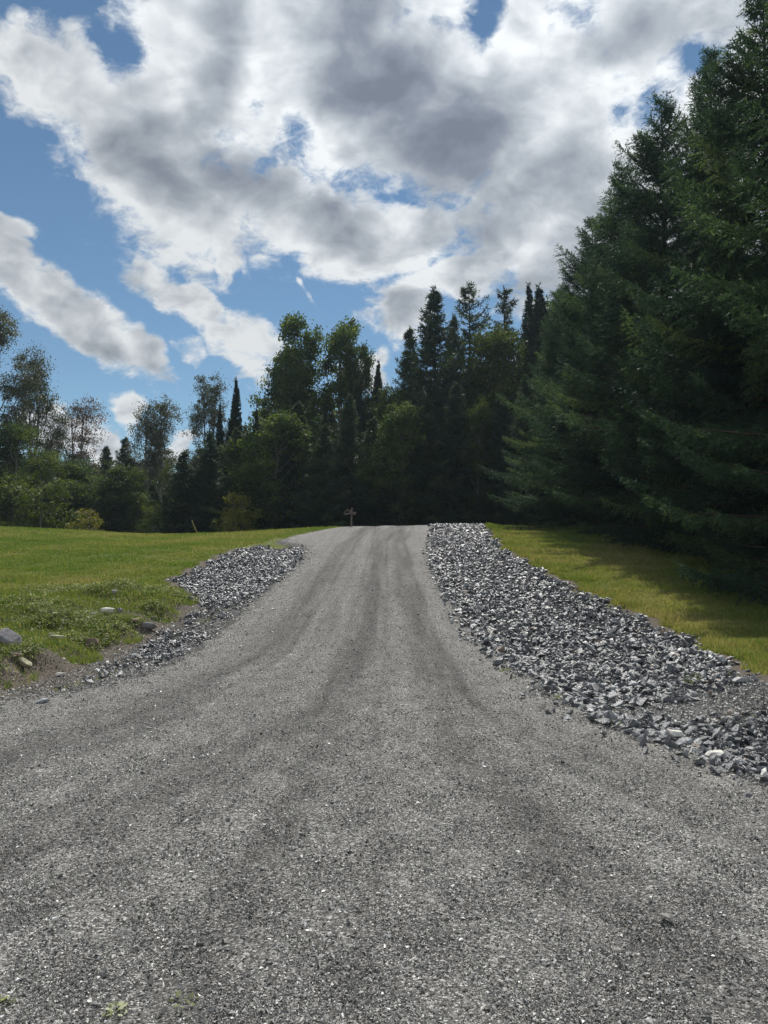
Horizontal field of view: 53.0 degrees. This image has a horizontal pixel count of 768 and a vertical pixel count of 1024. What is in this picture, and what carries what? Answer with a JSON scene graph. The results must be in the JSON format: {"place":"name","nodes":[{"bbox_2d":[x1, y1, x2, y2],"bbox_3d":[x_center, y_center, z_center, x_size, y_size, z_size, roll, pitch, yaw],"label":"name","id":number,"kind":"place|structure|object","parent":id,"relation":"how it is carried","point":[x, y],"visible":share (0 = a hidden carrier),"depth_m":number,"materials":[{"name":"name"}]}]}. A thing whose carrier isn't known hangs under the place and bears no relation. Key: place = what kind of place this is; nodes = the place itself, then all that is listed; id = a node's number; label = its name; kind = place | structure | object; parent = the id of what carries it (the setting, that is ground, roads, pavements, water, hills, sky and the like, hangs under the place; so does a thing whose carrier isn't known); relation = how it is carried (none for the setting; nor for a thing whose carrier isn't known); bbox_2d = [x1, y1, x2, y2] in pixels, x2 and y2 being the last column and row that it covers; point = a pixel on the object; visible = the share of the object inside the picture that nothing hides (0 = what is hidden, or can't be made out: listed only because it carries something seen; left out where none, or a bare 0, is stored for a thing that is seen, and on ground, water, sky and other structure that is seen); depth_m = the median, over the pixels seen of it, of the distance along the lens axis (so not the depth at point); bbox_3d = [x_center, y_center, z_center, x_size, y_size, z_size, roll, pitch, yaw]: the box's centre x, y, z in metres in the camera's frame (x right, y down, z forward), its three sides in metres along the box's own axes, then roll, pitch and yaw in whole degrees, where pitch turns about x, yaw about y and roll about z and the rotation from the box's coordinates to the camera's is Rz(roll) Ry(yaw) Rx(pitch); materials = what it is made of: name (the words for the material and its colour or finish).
{"place":"outdoors","nodes":[
{"label":"outdoors","id":0,"kind":"place"},
{"bbox_2d":[0,525,341,630],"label":"grass","id":1,"kind":"structure","parent":0,"point":[110,545],"depth_m":26.54,"materials":[{"name":"plant"}]},
{"bbox_2d":[0,525,767,1023],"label":"driveway","id":2,"kind":"structure","parent":0,"point":[338,547],"depth_m":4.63,"materials":[{"name":"gravel"}]},
{"bbox_2d":[0,994,16,1011],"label":"weed plant","id":3,"kind":"object","parent":2,"relation":"on","point":[12,1000],"visible":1,"depth_m":2.73,"materials":[{"name":"green plant"}]},
{"bbox_2d":[35,698,49,702],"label":"stone","id":4,"kind":"object","parent":2,"relation":"on","point":[43,700],"visible":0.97,"depth_m":8.22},
{"bbox_2d":[102,1001,127,1016],"bbox_3d":[-0.932,1.727,2.672,0.094,0.035,0.093,0,-3,0],"label":"weed plant","id":5,"kind":"object","parent":2,"relation":"on","point":[120,1004],"visible":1,"depth_m":2.68,"materials":[{"name":"green plant"}]},
{"bbox_2d":[169,990,198,1007],"bbox_3d":[-0.717,1.733,2.733,0.106,0.026,0.111,0,-3,0],"label":"weed plant","id":6,"kind":"object","parent":2,"relation":"on","point":[178,992],"visible":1,"depth_m":2.76,"materials":[{"name":"green plant"}]},
{"bbox_2d":[639,733,646,746],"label":"stone","id":7,"kind":"object","parent":2,"relation":"on","point":[643,742],"visible":0.88,"depth_m":6.37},
{"bbox_2d":[708,765,723,775],"bbox_3d":[2.396,1.870,5.569,0.059,0.061,0.103,2,-4,-28],"label":"stone","id":8,"kind":"object","parent":2,"relation":"on","point":[716,770],"visible":1,"depth_m":5.54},
{"bbox_2d":[0,527,767,786],"bbox_3d":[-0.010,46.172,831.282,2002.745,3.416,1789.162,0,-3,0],"label":"ground","id":9,"kind":"structure","parent":0,"point":[63,666],"depth_m":15.29,"materials":[{"name":"soil"}]},
{"bbox_2d":[0,628,21,647],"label":"rock","id":10,"kind":"object","parent":9,"relation":"on","point":[7,635],"visible":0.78,"depth_m":10.46,"materials":[{"name":"stone"}]},
{"bbox_2d":[17,656,31,666],"bbox_3d":[-4.709,1.954,10.050,0.338,0.080,0.089,22,8,31],"label":"rock","id":11,"kind":"object","parent":9,"relation":"on","point":[24,661],"visible":0.94,"depth_m":10.00,"materials":[{"name":"stone"}]},
{"bbox_2d":[0,304,60,506],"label":"birch tree","id":12,"kind":"object","parent":9,"relation":"on","point":[26,380],"visible":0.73,"depth_m":59.40,"materials":[{"name":"green plant"}]},
{"bbox_2d":[0,467,66,527],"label":"shrub","id":13,"kind":"object","parent":9,"relation":"on","point":[8,487],"visible":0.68,"depth_m":50.46,"materials":[{"name":"green plant"}]},
{"bbox_2d":[0,419,70,526],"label":"broadleaf tree","id":14,"kind":"object","parent":9,"relation":"on","point":[11,436],"visible":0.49,"depth_m":56.43,"materials":[{"name":"green plant"}]},
{"bbox_2d":[1,339,79,524],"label":"birch tree","id":15,"kind":"object","parent":9,"relation":"on","point":[48,443],"visible":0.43,"depth_m":62.69,"materials":[{"name":"green plant"}]},
{"bbox_2d":[8,448,78,528],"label":"broadleaf tree","id":16,"kind":"object","parent":9,"relation":"on","point":[49,469],"visible":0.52,"depth_m":54.40,"materials":[{"name":"green plant"}]},
{"bbox_2d":[4,475,89,529],"bbox_3d":[-22.387,-0.063,50.584,5.732,4.400,5.772,-2,-4,36],"label":"shrub","id":17,"kind":"object","parent":9,"relation":"on","point":[33,505],"visible":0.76,"depth_m":49.70,"materials":[{"name":"green plant"}]},
{"bbox_2d":[28,458,110,529],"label":"broadleaf tree","id":18,"kind":"object","parent":9,"relation":"on","point":[81,478],"visible":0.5,"depth_m":55.78,"materials":[{"name":"green plant"}]},
{"bbox_2d":[39,395,110,506],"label":"birch tree","id":19,"kind":"object","parent":9,"relation":"on","point":[80,437],"visible":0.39,"depth_m":68.47,"materials":[{"name":"green plant"}]},
{"bbox_2d":[64,508,102,530],"bbox_3d":[-19.061,0.792,49.109,2.608,2.144,2.414,1,-3,-25],"label":"shrub","id":20,"kind":"object","parent":9,"relation":"on","point":[92,520],"visible":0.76,"depth_m":49.11,"materials":[{"name":"green plant"}]},
{"bbox_2d":[84,637,98,648],"bbox_3d":[-4.794,2.131,12.498,0.314,0.226,0.156,0,-3,-8],"label":"rock","id":21,"kind":"object","parent":9,"relation":"on","point":[92,640],"visible":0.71,"depth_m":12.44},
{"bbox_2d":[0,578,188,670],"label":"weeds","id":22,"kind":"object","parent":9,"relation":"on","point":[81,619],"visible":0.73,"depth_m":13.80,"materials":[{"name":"green plant"}]},
{"bbox_2d":[0,581,200,688],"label":"grass","id":23,"kind":"structure","parent":9,"relation":"on","point":[91,657],"depth_m":13.88,"materials":[{"name":"plant"}]},
{"bbox_2d":[80,445,129,532],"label":"spruce tree","id":24,"kind":"object","parent":9,"relation":"on","point":[106,453],"visible":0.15,"depth_m":63.99,"materials":[{"name":"green plant"}]},
{"bbox_2d":[100,607,114,612],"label":"rock","id":25,"kind":"object","parent":9,"relation":"on","point":[110,610],"visible":0.92,"depth_m":14.17,"materials":[{"name":"white stone"}]},
{"bbox_2d":[74,460,152,532],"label":"broadleaf tree","id":26,"kind":"object","parent":9,"relation":"on","point":[115,521],"visible":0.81,"depth_m":57.50,"materials":[{"name":"green plant"}]},
{"bbox_2d":[115,437,146,485],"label":"spruce tree","id":27,"kind":"object","parent":9,"relation":"on","point":[119,458],"visible":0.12,"depth_m":70.17,"materials":[{"name":"green plant"}]},
{"bbox_2d":[111,465,163,532],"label":"broadleaf tree","id":28,"kind":"object","parent":9,"relation":"on","point":[135,476],"visible":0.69,"depth_m":57.45,"materials":[{"name":"green plant"}]},
{"bbox_2d":[123,397,175,494],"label":"aspen tree","id":29,"kind":"object","parent":9,"relation":"on","point":[140,435],"visible":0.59,"depth_m":66.71,"materials":[{"name":"green plant"}]},
{"bbox_2d":[142,622,156,629],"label":"rock","id":30,"kind":"object","parent":9,"relation":"on","point":[148,625],"visible":1,"depth_m":14.43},
{"bbox_2d":[135,506,166,533],"bbox_3d":[-15.271,0.798,49.705,2.308,2.541,2.292,0,-3,-3],"label":"shrub","id":31,"kind":"object","parent":9,"relation":"on","point":[144,525],"visible":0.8,"depth_m":49.97,"materials":[{"name":"green plant"}]},
{"bbox_2d":[136,393,190,533],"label":"aspen tree","id":32,"kind":"object","parent":9,"relation":"on","point":[157,437],"visible":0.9,"depth_m":66.16,"materials":[{"name":"green plant"}]},
{"bbox_2d":[153,459,189,531],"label":"broadleaf tree","id":33,"kind":"object","parent":9,"relation":"on","point":[164,475],"visible":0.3,"depth_m":59.60,"materials":[{"name":"green plant"}]},
{"bbox_2d":[151,450,217,533],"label":"spruce tree","id":34,"kind":"object","parent":9,"relation":"on","point":[182,524],"visible":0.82,"depth_m":51.74,"materials":[{"name":"green plant"}]},
{"bbox_2d":[175,432,234,533],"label":"spruce tree","id":35,"kind":"object","parent":9,"relation":"on","point":[207,467],"visible":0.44,"depth_m":52.74,"materials":[{"name":"green plant"}]},
{"bbox_2d":[179,371,234,525],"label":"aspen tree","id":36,"kind":"object","parent":9,"relation":"on","point":[211,410],"visible":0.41,"depth_m":60.13,"materials":[{"name":"green plant"}]},
{"bbox_2d":[206,401,231,525],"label":"fir tree","id":37,"kind":"object","parent":9,"relation":"on","point":[220,434],"visible":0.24,"depth_m":57.26,"materials":[{"name":"plant"}]},
{"bbox_2d":[189,427,273,532],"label":"spruce tree","id":38,"kind":"object","parent":9,"relation":"on","point":[228,460],"visible":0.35,"depth_m":51.72,"materials":[{"name":"green plant"}]},
{"bbox_2d":[224,376,246,519],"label":"fir tree","id":39,"kind":"object","parent":9,"relation":"on","point":[234,421],"visible":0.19,"depth_m":58.32,"materials":[{"name":"plant"}]},
{"bbox_2d":[210,491,265,531],"bbox_3d":[-8.855,0.478,46.895,3.018,3.487,3.262,0,-3,5],"label":"shrub","id":40,"kind":"object","parent":9,"relation":"on","point":[232,511],"visible":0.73,"depth_m":46.85,"materials":[{"name":"green plant"}]},
{"bbox_2d":[249,407,264,528],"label":"fir tree","id":41,"kind":"object","parent":9,"relation":"on","point":[256,425],"visible":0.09,"depth_m":58.36,"materials":[{"name":"plant"}]},
{"bbox_2d":[219,405,320,530],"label":"broadleaf tree","id":42,"kind":"object","parent":9,"relation":"on","point":[262,480],"visible":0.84,"depth_m":50.23,"materials":[{"name":"green plant"}]},
{"bbox_2d":[241,356,324,528],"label":"broadleaf tree","id":43,"kind":"object","parent":9,"relation":"on","point":[279,391],"visible":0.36,"depth_m":58.33,"materials":[{"name":"green plant"}]},
{"bbox_2d":[271,350,302,524],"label":"broadleaf tree","id":44,"kind":"object","parent":9,"relation":"on","point":[279,358],"visible":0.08,"depth_m":60.06,"materials":[{"name":"green plant"}]},
{"bbox_2d":[263,400,326,529],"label":"spruce tree","id":45,"kind":"object","parent":9,"relation":"on","point":[290,475],"visible":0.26,"depth_m":51.72,"materials":[{"name":"green plant"}]},
{"bbox_2d":[271,311,333,517],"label":"broadleaf tree","id":46,"kind":"object","parent":9,"relation":"on","point":[292,327],"visible":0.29,"depth_m":60.15,"materials":[{"name":"green plant"}]},
{"bbox_2d":[288,423,361,528],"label":"spruce tree","id":47,"kind":"object","parent":9,"relation":"on","point":[326,481],"visible":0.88,"depth_m":48.73,"materials":[{"name":"green plant"}]},
{"bbox_2d":[311,315,366,505],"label":"broadleaf tree","id":48,"kind":"object","parent":9,"relation":"on","point":[346,334],"visible":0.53,"depth_m":60.77,"materials":[{"name":"green plant"}]},
{"bbox_2d":[326,391,369,525],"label":"spruce tree","id":49,"kind":"object","parent":9,"relation":"on","point":[348,447],"visible":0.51,"depth_m":50.96,"materials":[{"name":"green plant"}]},
{"bbox_2d":[344,507,355,526],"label":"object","id":50,"kind":"object","parent":9,"relation":"on","point":[352,513],"visible":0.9,"depth_m":38.19,"materials":[{"name":"grey wood"}]},
{"bbox_2d":[337,340,378,479],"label":"broadleaf tree","id":51,"kind":"object","parent":9,"relation":"on","point":[366,360],"visible":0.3,"depth_m":60.48,"materials":[{"name":"green plant"}]},
{"bbox_2d":[345,385,370,522],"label":"fir tree","id":52,"kind":"object","parent":9,"relation":"on","point":[360,427],"visible":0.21,"depth_m":58.31,"materials":[{"name":"plant"}]},
{"bbox_2d":[338,417,412,525],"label":"spruce tree","id":53,"kind":"object","parent":9,"relation":"on","point":[382,519],"visible":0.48,"depth_m":49.70,"materials":[{"name":"green plant"}]},
{"bbox_2d":[366,360,399,525],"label":"fir tree","id":54,"kind":"object","parent":9,"relation":"on","point":[378,382],"visible":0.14,"depth_m":60.44,"materials":[{"name":"plant"}]},
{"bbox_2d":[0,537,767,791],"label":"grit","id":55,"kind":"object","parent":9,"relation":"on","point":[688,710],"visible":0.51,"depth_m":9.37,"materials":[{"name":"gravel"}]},
{"bbox_2d":[0,247,767,532],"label":"woodland","id":56,"kind":"object","parent":9,"relation":"on","point":[152,489],"visible":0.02,"depth_m":66.06,"materials":[{"name":"plant"}]},
{"bbox_2d":[360,380,412,522],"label":"broadleaf tree","id":57,"kind":"object","parent":9,"relation":"on","point":[386,401],"visible":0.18,"depth_m":56.61,"materials":[{"name":"green plant"}]},
{"bbox_2d":[350,399,446,525],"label":"broadleaf tree","id":58,"kind":"object","parent":9,"relation":"on","point":[402,425],"visible":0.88,"depth_m":48.67,"materials":[{"name":"green plant"}]},
{"bbox_2d":[388,325,428,523],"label":"spruce tree","id":59,"kind":"object","parent":9,"relation":"on","point":[409,343],"visible":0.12,"depth_m":58.46,"materials":[{"name":"green plant"}]},
{"bbox_2d":[51,523,767,796],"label":"rubble","id":60,"kind":"object","parent":9,"relation":"on","point":[462,534],"visible":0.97,"depth_m":14.98,"materials":[{"name":"gravel"}]},
{"bbox_2d":[492,657,503,665],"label":"stone","id":61,"kind":"object","parent":60,"relation":"on","point":[498,661],"visible":1,"depth_m":10.72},
{"bbox_2d":[628,719,640,728],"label":"stone","id":62,"kind":"object","parent":60,"relation":"on","point":[633,723],"visible":1,"depth_m":6.85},
{"bbox_2d":[646,679,661,687],"bbox_3d":[3.576,2.271,10.227,0.194,0.054,0.146,-1,39,6],"label":"stone","id":63,"kind":"object","parent":60,"relation":"on","point":[650,683],"visible":1,"depth_m":10.20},
{"bbox_2d":[667,729,683,736],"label":"rock","id":64,"kind":"object","parent":60,"relation":"on","point":[675,733],"visible":0.94,"depth_m":7.30,"materials":[{"name":"white stone"}]},
{"bbox_2d":[676,737,693,745],"bbox_3d":[2.509,1.915,6.429,0.163,0.061,0.094,-17,-10,29],"label":"stone","id":65,"kind":"object","parent":60,"relation":"on","point":[685,741],"visible":0.91,"depth_m":6.40,"materials":[{"name":"stone"}]},
{"bbox_2d":[681,673,705,683],"bbox_3d":[4.096,2.176,10.089,0.383,0.122,0.412,0,-3,0],"label":"weed plant","id":66,"kind":"object","parent":60,"relation":"on","point":[687,678],"visible":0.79,"depth_m":10.08,"materials":[{"name":"green plant"}]},
{"bbox_2d":[709,754,716,765],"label":"stone","id":67,"kind":"object","parent":60,"relation":"on","point":[712,759],"visible":0.76,"depth_m":5.79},
{"bbox_2d":[705,750,723,759],"bbox_3d":[2.619,1.925,6.106,0.134,0.063,0.100,-1,-3,11],"label":"rock","id":68,"kind":"object","parent":60,"relation":"on","point":[709,753],"visible":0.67,"depth_m":6.08,"materials":[{"name":"white stone"}]},
{"bbox_2d":[723,734,734,740],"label":"stone","id":69,"kind":"object","parent":60,"relation":"on","point":[728,737],"visible":1,"depth_m":7.35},
{"bbox_2d":[731,724,742,730],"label":"stone","id":70,"kind":"object","parent":60,"relation":"on","point":[737,727],"visible":1,"depth_m":7.69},
{"bbox_2d":[733,758,746,764],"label":"stone","id":71,"kind":"object","parent":60,"relation":"on","point":[738,760],"visible":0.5,"depth_m":5.97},
{"bbox_2d":[747,725,756,733],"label":"stone","id":72,"kind":"object","parent":60,"relation":"on","point":[751,729],"visible":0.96,"depth_m":7.72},
{"bbox_2d":[387,398,473,525],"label":"spruce tree","id":73,"kind":"object","parent":9,"relation":"on","point":[438,476],"visible":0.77,"depth_m":49.70,"materials":[{"name":"green plant"}]},
{"bbox_2d":[385,284,495,524],"bbox_3d":[4.023,-7.050,56.335,9.242,19.901,8.842,-1,-3,13],"label":"spruce tree","id":74,"kind":"object","parent":9,"relation":"on","point":[429,355],"visible":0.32,"depth_m":56.26,"materials":[{"name":"green plant"}]},
{"bbox_2d":[437,312,472,470],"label":"spruce tree","id":75,"kind":"object","parent":9,"relation":"on","point":[453,345],"visible":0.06,"depth_m":60.59,"materials":[{"name":"green plant"}]},
{"bbox_2d":[428,382,486,520],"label":"spruce tree","id":76,"kind":"object","parent":9,"relation":"on","point":[455,411],"visible":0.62,"depth_m":50.74,"materials":[{"name":"green plant"}]},
{"bbox_2d":[457,396,500,523],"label":"broadleaf tree","id":77,"kind":"object","parent":9,"relation":"on","point":[479,427],"visible":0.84,"depth_m":49.86,"materials":[{"name":"green plant"}]},
{"bbox_2d":[446,280,511,519],"bbox_3d":[6.657,-8.052,62.062,8.689,22.238,8.722,-2,-4,38],"label":"pine tree","id":78,"kind":"object","parent":9,"relation":"on","point":[471,320],"visible":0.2,"depth_m":62.63,"materials":[{"name":"plant"}]},
{"bbox_2d":[461,392,529,524],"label":"spruce tree","id":79,"kind":"object","parent":9,"relation":"on","point":[500,427],"visible":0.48,"depth_m":49.71,"materials":[{"name":"green plant"}]},
{"bbox_2d":[456,319,535,518],"bbox_3d":[8.285,-5.688,57.342,8.621,16.858,8.186,1,-3,-23],"label":"broadleaf tree","id":80,"kind":"object","parent":9,"relation":"on","point":[495,343],"visible":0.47,"depth_m":56.30,"materials":[{"name":"green plant"}]},
{"bbox_2d":[471,285,520,394],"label":"spruce tree","id":81,"kind":"object","parent":9,"relation":"on","point":[506,310],"visible":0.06,"depth_m":62.66,"materials":[{"name":"green plant"}]},
{"bbox_2d":[487,373,548,525],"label":"spruce tree","id":82,"kind":"object","parent":9,"relation":"on","point":[512,518],"visible":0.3,"depth_m":47.97,"materials":[{"name":"green plant"}]},
{"bbox_2d":[510,282,536,415],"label":"fir tree","id":83,"kind":"object","parent":9,"relation":"on","point":[529,309],"visible":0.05,"depth_m":60.77,"materials":[{"name":"plant"}]},
{"bbox_2d":[494,282,577,525],"bbox_3d":[11.580,-7.021,57.714,8.015,20.825,9.096,-3,-4,44],"label":"fir tree","id":84,"kind":"object","parent":9,"relation":"on","point":[540,311],"visible":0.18,"depth_m":57.44,"materials":[{"name":"plant"}]},
{"bbox_2d":[516,295,561,362],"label":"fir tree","id":85,"kind":"object","parent":9,"relation":"on","point":[548,305],"depth_m":67.14,"materials":[{"name":"green plant"}]},
{"bbox_2d":[478,216,640,529],"bbox_3d":[9.814,-6.707,39.364,9.726,16.604,9.748,-1,-3,14],"label":"spruce tree","id":86,"kind":"object","parent":9,"relation":"on","point":[545,503],"visible":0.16,"depth_m":37.94,"materials":[{"name":"green plant"}]},
{"bbox_2d":[501,281,617,525],"bbox_3d":[10.329,-5.760,43.385,8.141,14.673,7.534,1,-3,-15],"label":"spruce tree","id":87,"kind":"object","parent":9,"relation":"on","point":[549,358],"visible":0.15,"depth_m":43.08,"materials":[{"name":"green plant"}]},
{"bbox_2d":[528,159,674,535],"bbox_3d":[10.317,-6.967,34.080,9.568,17.889,8.544,1,-3,-14],"label":"spruce tree","id":88,"kind":"object","parent":9,"relation":"on","point":[607,223],"visible":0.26,"depth_m":33.38,"materials":[{"name":"green plant"}]},
{"bbox_2d":[594,718,609,724],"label":"stone","id":89,"kind":"object","parent":9,"relation":"on","point":[603,721],"visible":1,"depth_m":7.12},
{"bbox_2d":[603,710,617,719],"bbox_3d":[2.186,1.977,7.436,0.125,0.122,0.047,-34,-18,31],"label":"stone","id":90,"kind":"object","parent":9,"relation":"on","point":[613,716],"visible":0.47,"depth_m":7.43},
{"bbox_2d":[606,690,617,700],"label":"stone","id":91,"kind":"object","parent":9,"relation":"on","point":[612,694],"visible":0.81,"depth_m":9.66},
{"bbox_2d":[516,89,760,547],"bbox_3d":[10.519,-7.052,28.945,9.577,17.938,8.863,0,-3,-7],"label":"spruce tree","id":92,"kind":"object","parent":9,"relation":"on","point":[645,197],"visible":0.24,"depth_m":28.68,"materials":[{"name":"green plant"}]},
{"bbox_2d":[652,716,662,723],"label":"stone","id":93,"kind":"object","parent":9,"relation":"on","point":[656,719],"visible":0.92,"depth_m":8.31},
{"bbox_2d":[660,693,673,702],"bbox_3d":[3.466,2.279,9.379,0.201,0.075,0.116,34,31,13],"label":"stone","id":94,"kind":"object","parent":9,"relation":"on","point":[666,698],"visible":0.94,"depth_m":9.36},
{"bbox_2d":[665,734,672,747],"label":"stone","id":95,"kind":"object","parent":9,"relation":"on","point":[668,741],"visible":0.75,"depth_m":6.31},
{"bbox_2d":[667,663,675,672],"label":"stone","id":96,"kind":"object","parent":9,"relation":"on","point":[670,667],"visible":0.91,"depth_m":11.12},
{"bbox_2d":[598,44,766,573],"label":"spruce tree","id":97,"kind":"object","parent":9,"relation":"on","point":[700,104],"visible":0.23,"depth_m":24.88,"materials":[{"name":"green plant"}]},
{"bbox_2d":[605,0,767,590],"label":"spruce tree","id":98,"kind":"object","parent":9,"relation":"on","point":[751,385],"visible":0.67,"depth_m":20.74,"materials":[{"name":"green plant"}]},
{"bbox_2d":[640,0,767,605],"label":"spruce tree","id":99,"kind":"object","parent":9,"relation":"on","point":[753,441],"visible":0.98,"depth_m":17.21,"materials":[{"name":"green plant"}]},
{"bbox_2d":[711,727,721,738],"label":"stone","id":100,"kind":"object","parent":9,"relation":"on","point":[714,734],"visible":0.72,"depth_m":7.71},
{"bbox_2d":[722,763,733,770],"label":"stone","id":101,"kind":"object","parent":9,"relation":"on","point":[729,766],"visible":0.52,"depth_m":5.67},
{"bbox_2d":[732,677,749,683],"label":"stone","id":102,"kind":"object","parent":9,"relation":"on","point":[735,680],"visible":0.97,"depth_m":9.25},
{"bbox_2d":[0,0,767,480],"label":"sky","id":103,"kind":"structure","parent":0,"point":[180,179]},
{"bbox_2d":[484,522,767,674],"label":"grass","id":104,"kind":"structure","parent":0,"point":[724,642],"depth_m":19.43,"materials":[{"name":"plant"}]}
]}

